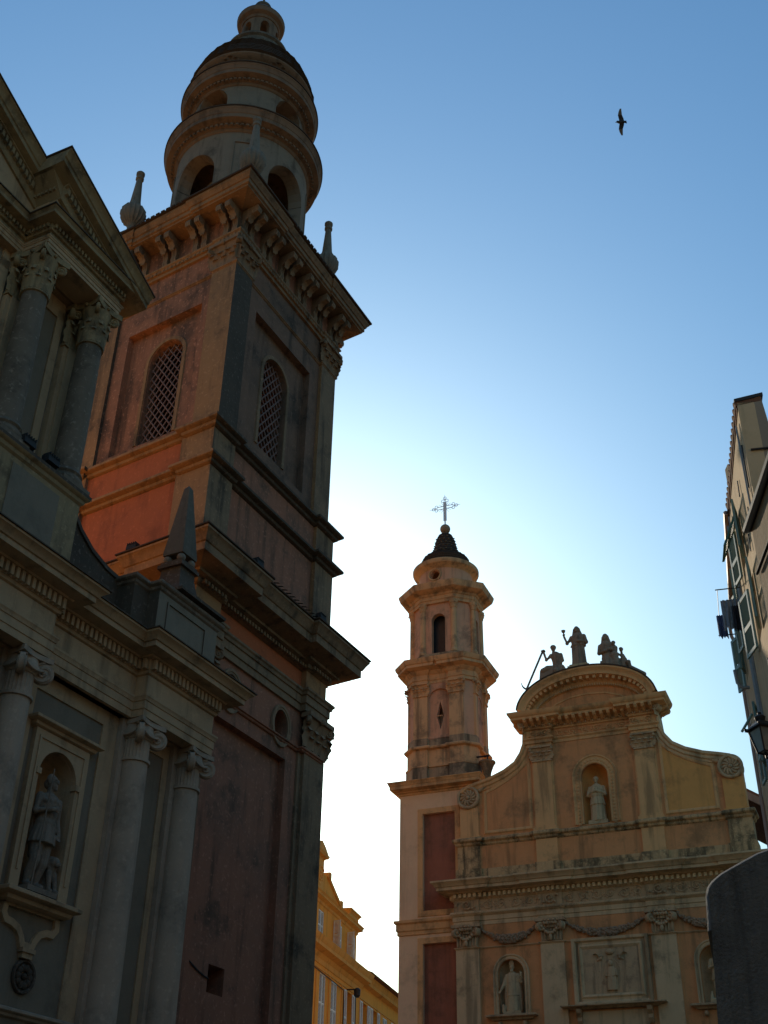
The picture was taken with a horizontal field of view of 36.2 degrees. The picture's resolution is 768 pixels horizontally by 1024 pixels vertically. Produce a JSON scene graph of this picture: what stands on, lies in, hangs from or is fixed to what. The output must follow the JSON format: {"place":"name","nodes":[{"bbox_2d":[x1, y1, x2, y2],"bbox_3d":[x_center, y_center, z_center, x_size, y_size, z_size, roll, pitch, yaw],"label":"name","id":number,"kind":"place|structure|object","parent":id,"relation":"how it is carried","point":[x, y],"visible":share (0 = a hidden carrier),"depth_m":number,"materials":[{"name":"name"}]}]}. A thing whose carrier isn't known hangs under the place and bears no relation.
{"place":"outdoors","nodes":[
{"label":"outdoors","id":0,"kind":"place"},
{"bbox_2d":[0,73,257,1023],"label":"church","id":1,"kind":"structure","parent":0,"point":[118,693],"depth_m":25.66,"materials":[{"name":"grey stone"}]},
{"bbox_2d":[21,432,36,451],"bbox_3d":[-7.535,-1.447,24.824,0.224,0.304,0.408,-15,-36,23],"label":"floodlight","id":2,"kind":"object","parent":1,"relation":"on","point":[28,440],"visible":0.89,"depth_m":24.79,"materials":[{"name":"metal"}]},
{"bbox_2d":[18,769,61,899],"bbox_3d":[-6.760,6.440,23.505,0.595,2.450,1.018,-15,-36,23],"label":"statue","id":3,"kind":"object","parent":1,"relation":"on","point":[41,866],"visible":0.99,"depth_m":23.26,"materials":[{"name":"stone"}]},
{"bbox_2d":[41,452,59,469],"bbox_3d":[-7.196,-1.078,25.382,0.224,0.304,0.408,-15,-36,23],"label":"floodlight","id":4,"kind":"object","parent":1,"relation":"on","point":[52,459],"visible":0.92,"depth_m":25.32,"materials":[{"name":"metal"}]},
{"bbox_2d":[78,0,371,1023],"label":"bell tower","id":5,"kind":"structure","parent":0,"point":[220,364],"depth_m":39.26,"materials":[{"name":"paint"}]},
{"bbox_2d":[126,541,139,549],"bbox_3d":[-7.509,1.082,35.149,0.408,0.304,0.224,-15,-36,23],"label":"floodlight","id":6,"kind":"object","parent":5,"relation":"on","point":[131,545],"visible":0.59,"depth_m":35.09,"materials":[{"name":"metal"}]},
{"bbox_2d":[253,557,263,567],"bbox_3d":[-3.830,1.580,35.746,0.224,0.304,0.408,-15,-36,23],"label":"floodlight","id":7,"kind":"object","parent":5,"relation":"on","point":[259,561],"visible":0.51,"depth_m":35.70,"materials":[{"name":"metal"}]},
{"bbox_2d":[316,612,325,620],"bbox_3d":[-2.069,3.502,38.647,0.224,0.304,0.408,-15,-36,23],"label":"floodlight","id":8,"kind":"object","parent":5,"relation":"attached to","point":[321,615],"visible":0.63,"depth_m":38.57,"materials":[{"name":"metal"}]},
{"bbox_2d":[312,840,397,1023],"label":"palace","id":9,"kind":"structure","parent":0,"point":[348,988],"depth_m":65.19,"materials":[{"name":"paint"}]},
{"bbox_2d":[0,0,767,991],"label":"sky","id":10,"kind":"structure","parent":0,"point":[567,312],"materials":[{"name":"blue"}]},
{"bbox_2d":[615,109,626,134],"bbox_3d":[7.890,-12.982,39.157,0.355,0.574,0.610,-20,-39,29],"label":"gull","id":11,"kind":"object","parent":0,"point":[621,122],"visible":1,"depth_m":39.13,"materials":[{"name":"black"}]},
{"bbox_2d":[715,392,767,848],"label":"tall house","id":12,"kind":"structure","parent":0,"point":[748,448],"depth_m":25.64,"materials":[{"name":"paint"}]},
{"bbox_2d":[716,615,728,638],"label":"hanging trousers","id":13,"kind":"object","parent":12,"relation":"hanging from","point":[721,630],"visible":0.74,"depth_m":28.35,"materials":[{"name":"blue fabric"}]},
{"bbox_2d":[720,599,738,630],"bbox_3d":[8.194,2.416,27.677,0.442,0.795,0.148,-7,-34,12],"label":"hanging towel","id":14,"kind":"object","parent":12,"relation":"hanging from","point":[726,605],"visible":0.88,"depth_m":27.74,"materials":[{"name":"grey fabric"}]},
{"bbox_2d":[731,605,741,631],"bbox_3d":[8.258,2.482,27.415,0.227,0.688,0.141,-4,-33,9],"label":"hanging shirt","id":15,"kind":"object","parent":12,"relation":"hanging from","point":[736,618],"visible":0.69,"depth_m":27.43,"materials":[{"name":"fabric"}]},
{"bbox_2d":[744,712,767,758],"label":"street lamp","id":16,"kind":"object","parent":12,"relation":"attached to","point":[757,731],"visible":1,"depth_m":22.89,"materials":[{"name":"metal"}]},
{"bbox_2d":[746,788,766,844],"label":"back house","id":17,"kind":"structure","parent":0,"point":[753,799],"depth_m":46.74,"materials":[{"name":"brown wood"}]},
{"label":"ground","id":18,"kind":"structure","parent":0,"visible":0},
{"bbox_2d":[387,663,766,1023],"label":"chapel","id":19,"kind":"structure","parent":18,"relation":"on","point":[548,889],"depth_m":42.99,"materials":[{"name":"stone"}]},
{"bbox_2d":[395,497,498,779],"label":"bell turret","id":20,"kind":"object","parent":19,"relation":"on","point":[447,673],"visible":0.99,"depth_m":49.79,"materials":[{"name":"stone"}]},
{"bbox_2d":[476,755,495,777],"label":"stone urn","id":21,"kind":"object","parent":19,"relation":"attached to","point":[487,765],"visible":0.81,"depth_m":46.83,"materials":[{"name":"stone"}]},
{"bbox_2d":[498,960,523,1013],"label":"statue","id":22,"kind":"object","parent":19,"relation":"on","point":[512,983],"visible":0.98,"depth_m":41.50,"materials":[{"name":"beige stone"}]},
{"bbox_2d":[521,645,564,689],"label":"statue","id":23,"kind":"object","parent":19,"relation":"on","point":[556,658],"visible":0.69,"depth_m":47.72,"materials":[{"name":"stone"}]},
{"bbox_2d":[561,626,588,667],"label":"statue","id":24,"kind":"object","parent":19,"relation":"on","point":[577,639],"visible":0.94,"depth_m":47.64,"materials":[{"name":"grey stone"}]},
{"bbox_2d":[586,776,609,824],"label":"statue","id":25,"kind":"object","parent":19,"relation":"on","point":[596,793],"visible":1,"depth_m":43.96,"materials":[{"name":"beige stone"}]},
{"bbox_2d":[597,634,645,674],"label":"statue","id":26,"kind":"object","parent":19,"relation":"on","point":[607,649],"visible":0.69,"depth_m":46.88,"materials":[{"name":"grey stone"}]},
{"bbox_2d":[708,958,715,1001],"bbox_3d":[11.166,15.499,39.328,0.666,1.759,0.488,-12,-35,19],"label":"statue","id":27,"kind":"object","parent":19,"relation":"on","point":[710,967],"visible":0.3,"depth_m":39.28,"materials":[{"name":"beige stone"}]},
{"bbox_2d":[705,849,767,1023],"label":"parapet","id":28,"kind":"structure","parent":18,"relation":"on","point":[736,896],"depth_m":6.49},
{"bbox_2d":[742,453,767,615],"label":"house","id":29,"kind":"structure","parent":18,"relation":"on","point":[756,523],"depth_m":13.11,"materials":[{"name":"beige paint"}]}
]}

